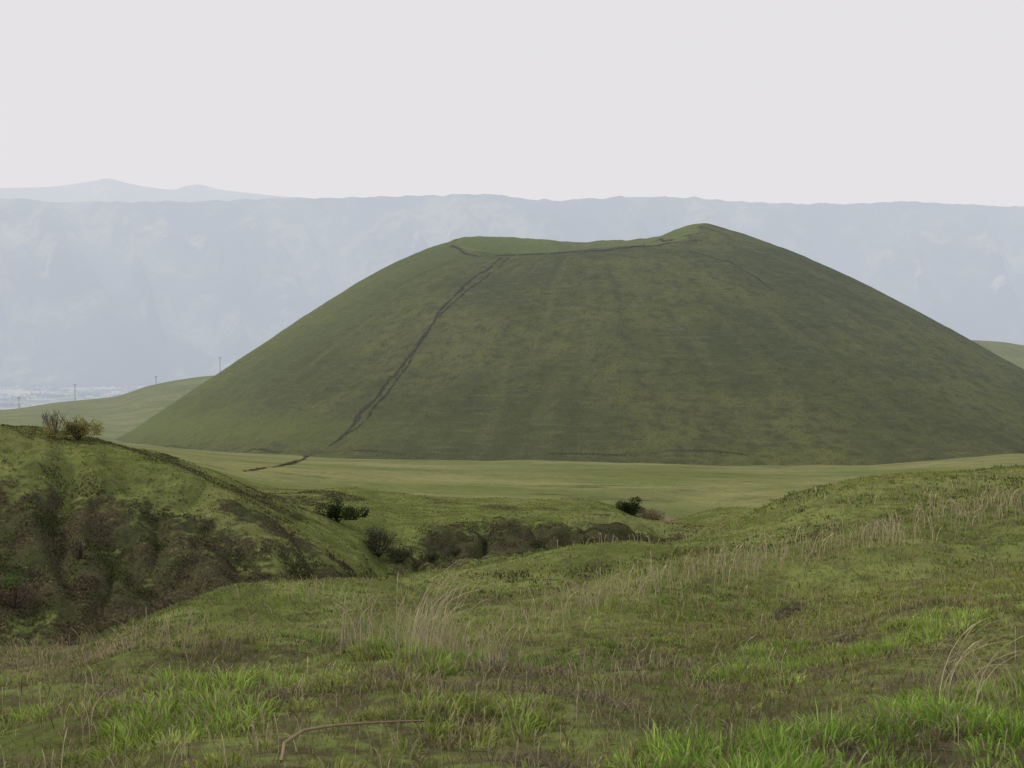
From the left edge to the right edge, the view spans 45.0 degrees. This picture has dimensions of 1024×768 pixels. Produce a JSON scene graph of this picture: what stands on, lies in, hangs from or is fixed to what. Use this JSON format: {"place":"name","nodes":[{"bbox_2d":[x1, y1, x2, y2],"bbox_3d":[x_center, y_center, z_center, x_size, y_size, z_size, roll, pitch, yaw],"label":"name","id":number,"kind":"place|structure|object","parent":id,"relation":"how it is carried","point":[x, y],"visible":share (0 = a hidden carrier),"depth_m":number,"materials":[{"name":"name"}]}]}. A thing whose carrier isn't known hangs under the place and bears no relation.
{"place":"outdoors","nodes":[
{"label":"outdoors","id":0,"kind":"place"},
{"bbox_2d":[0,179,290,202],"bbox_3d":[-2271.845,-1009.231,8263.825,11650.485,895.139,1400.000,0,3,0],"label":"distant mountains","id":1,"kind":"structure","parent":0,"point":[108,190],"depth_m":8839.31,"materials":[{"name":"grey stone"}]},
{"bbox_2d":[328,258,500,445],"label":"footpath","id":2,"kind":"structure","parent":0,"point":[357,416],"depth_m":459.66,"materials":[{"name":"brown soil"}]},
{"bbox_2d":[0,340,1023,767],"bbox_3d":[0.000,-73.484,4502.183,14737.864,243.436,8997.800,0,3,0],"label":"ground","id":3,"kind":"structure","parent":0,"point":[674,492],"depth_m":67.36,"materials":[{"name":"green plant"}]},
{"bbox_2d":[0,572,28,588],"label":"green bush","id":4,"kind":"object","parent":3,"relation":"on","point":[19,577],"visible":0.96,"depth_m":67.63,"materials":[{"name":"green plant"}]},
{"bbox_2d":[0,577,63,607],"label":"dry bush","id":5,"kind":"object","parent":3,"relation":"on","point":[15,599],"visible":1,"depth_m":66.72,"materials":[{"name":"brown plant"}]},
{"bbox_2d":[39,409,63,437],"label":"bare shrub","id":6,"kind":"object","parent":3,"relation":"on","point":[52,419],"visible":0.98,"depth_m":94.81,"materials":[{"name":"brown plant"}]},
{"bbox_2d":[0,384,142,407],"bbox_3d":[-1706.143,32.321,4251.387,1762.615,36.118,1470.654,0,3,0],"label":"distant trees","id":7,"kind":"object","parent":3,"relation":"on","point":[47,395],"visible":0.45,"depth_m":4139.31,"materials":[{"name":"grey plant"}]},
{"bbox_2d":[0,385,142,400],"bbox_3d":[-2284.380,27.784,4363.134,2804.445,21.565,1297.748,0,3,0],"label":"distant town","id":8,"kind":"object","parent":3,"relation":"on","point":[10,393],"visible":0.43,"depth_m":4377.22},
{"bbox_2d":[41,414,103,439],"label":"bush","id":9,"kind":"object","parent":3,"relation":"on","point":[72,429],"visible":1,"depth_m":94.75,"materials":[{"name":"green plant"}]},
{"bbox_2d":[62,537,91,559],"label":"dry bush","id":10,"kind":"object","parent":3,"relation":"on","point":[80,552],"visible":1,"depth_m":72.51,"materials":[{"name":"brown plant"}]},
{"bbox_2d":[243,456,308,470],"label":"footpath","id":11,"kind":"structure","parent":3,"relation":"on","point":[304,457],"depth_m":320.20,"materials":[{"name":"brown soil"}]},
{"bbox_2d":[313,497,368,521],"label":"dark bush","id":12,"kind":"object","parent":3,"relation":"on","point":[334,510],"visible":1,"depth_m":113.21,"materials":[{"name":"green plant"}]},
{"bbox_2d":[280,720,424,762],"bbox_3d":[-0.669,1.368,4.839,0.181,0.131,0.917,1,3,30],"label":"fallen twig","id":13,"kind":"object","parent":3,"relation":"on","point":[291,738],"visible":0.98,"depth_m":4.89,"materials":[{"name":"plant"}]},
{"bbox_2d":[361,526,410,556],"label":"willow bush","id":14,"kind":"object","parent":3,"relation":"on","point":[375,537],"visible":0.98,"depth_m":109.72,"materials":[{"name":"green plant"}]},
{"bbox_2d":[380,541,419,561],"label":"willow bush","id":15,"kind":"object","parent":3,"relation":"on","point":[401,556],"visible":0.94,"depth_m":109.14,"materials":[{"name":"green plant"}]},
{"bbox_2d":[424,549,443,561],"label":"scrub bush","id":16,"kind":"object","parent":3,"relation":"on","point":[431,557],"visible":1,"depth_m":111.97,"materials":[{"name":"green plant"}]},
{"bbox_2d":[444,543,461,555],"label":"scrub bush","id":17,"kind":"object","parent":3,"relation":"on","point":[454,552],"visible":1,"depth_m":117.77,"materials":[{"name":"green plant"}]},
{"bbox_2d":[0,489,1023,767],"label":"dead grass thatch","id":18,"kind":"object","parent":3,"relation":"on","point":[616,699],"visible":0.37,"depth_m":7.48,"materials":[{"name":"plant"}]},
{"bbox_2d":[0,424,1023,646],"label":"gully scrub","id":19,"kind":"object","parent":3,"relation":"on","point":[100,557],"visible":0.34,"depth_m":75.34,"materials":[{"name":"green plant"}]},
{"bbox_2d":[528,537,549,547],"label":"scrub bush","id":20,"kind":"object","parent":3,"relation":"on","point":[531,540],"visible":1,"depth_m":119.23,"materials":[{"name":"green plant"}]},
{"bbox_2d":[577,535,592,544],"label":"scrub bush","id":21,"kind":"object","parent":3,"relation":"on","point":[584,539],"visible":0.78,"depth_m":124.84,"materials":[{"name":"green plant"}]},
{"bbox_2d":[615,496,644,514],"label":"dark bush","id":22,"kind":"object","parent":3,"relation":"on","point":[630,508],"visible":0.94,"depth_m":196.25,"materials":[{"name":"green plant"}]},
{"bbox_2d":[635,508,665,520],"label":"dry bush","id":23,"kind":"object","parent":3,"relation":"on","point":[654,516],"visible":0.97,"depth_m":188.64,"materials":[{"name":"brown plant"}]},
{"bbox_2d":[0,194,1023,386],"bbox_3d":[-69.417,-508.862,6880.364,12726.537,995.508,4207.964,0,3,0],"label":"caldera rim hills","id":24,"kind":"structure","parent":0,"point":[122,294],"depth_m":5893.23,"materials":[{"name":"grey stone"}]},
{"bbox_2d":[0,465,1023,767],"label":"dry grass","id":25,"kind":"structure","parent":0,"point":[428,635],"depth_m":10.21,"materials":[{"name":"plant"}]},
{"bbox_2d":[0,0,1023,206],"label":"sky","id":26,"kind":"structure","parent":0,"point":[767,101],"materials":[{"name":"white"}]},
{"bbox_2d":[115,223,1023,465],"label":"volcanic cone hill","id":27,"kind":"structure","parent":0,"point":[679,351],"depth_m":456.98,"materials":[{"name":"green plant"}]},
{"bbox_2d":[329,258,508,445],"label":"footpath","id":28,"kind":"structure","parent":27,"relation":"on","point":[403,370],"depth_m":458.56,"materials":[{"name":"brown soil"}]},
{"bbox_2d":[449,239,699,256],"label":"footpath","id":29,"kind":"structure","parent":27,"relation":"on","point":[463,252],"depth_m":559.71,"materials":[{"name":"brown soil"}]},
{"bbox_2d":[643,232,700,244],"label":"footpath","id":30,"kind":"structure","parent":27,"relation":"on","point":[661,239],"depth_m":597.66,"materials":[{"name":"brown soil"}]},
{"bbox_2d":[694,252,772,289],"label":"footpath","id":31,"kind":"structure","parent":27,"relation":"on","point":[741,268],"depth_m":533.09,"materials":[{"name":"brown soil"}]}
]}

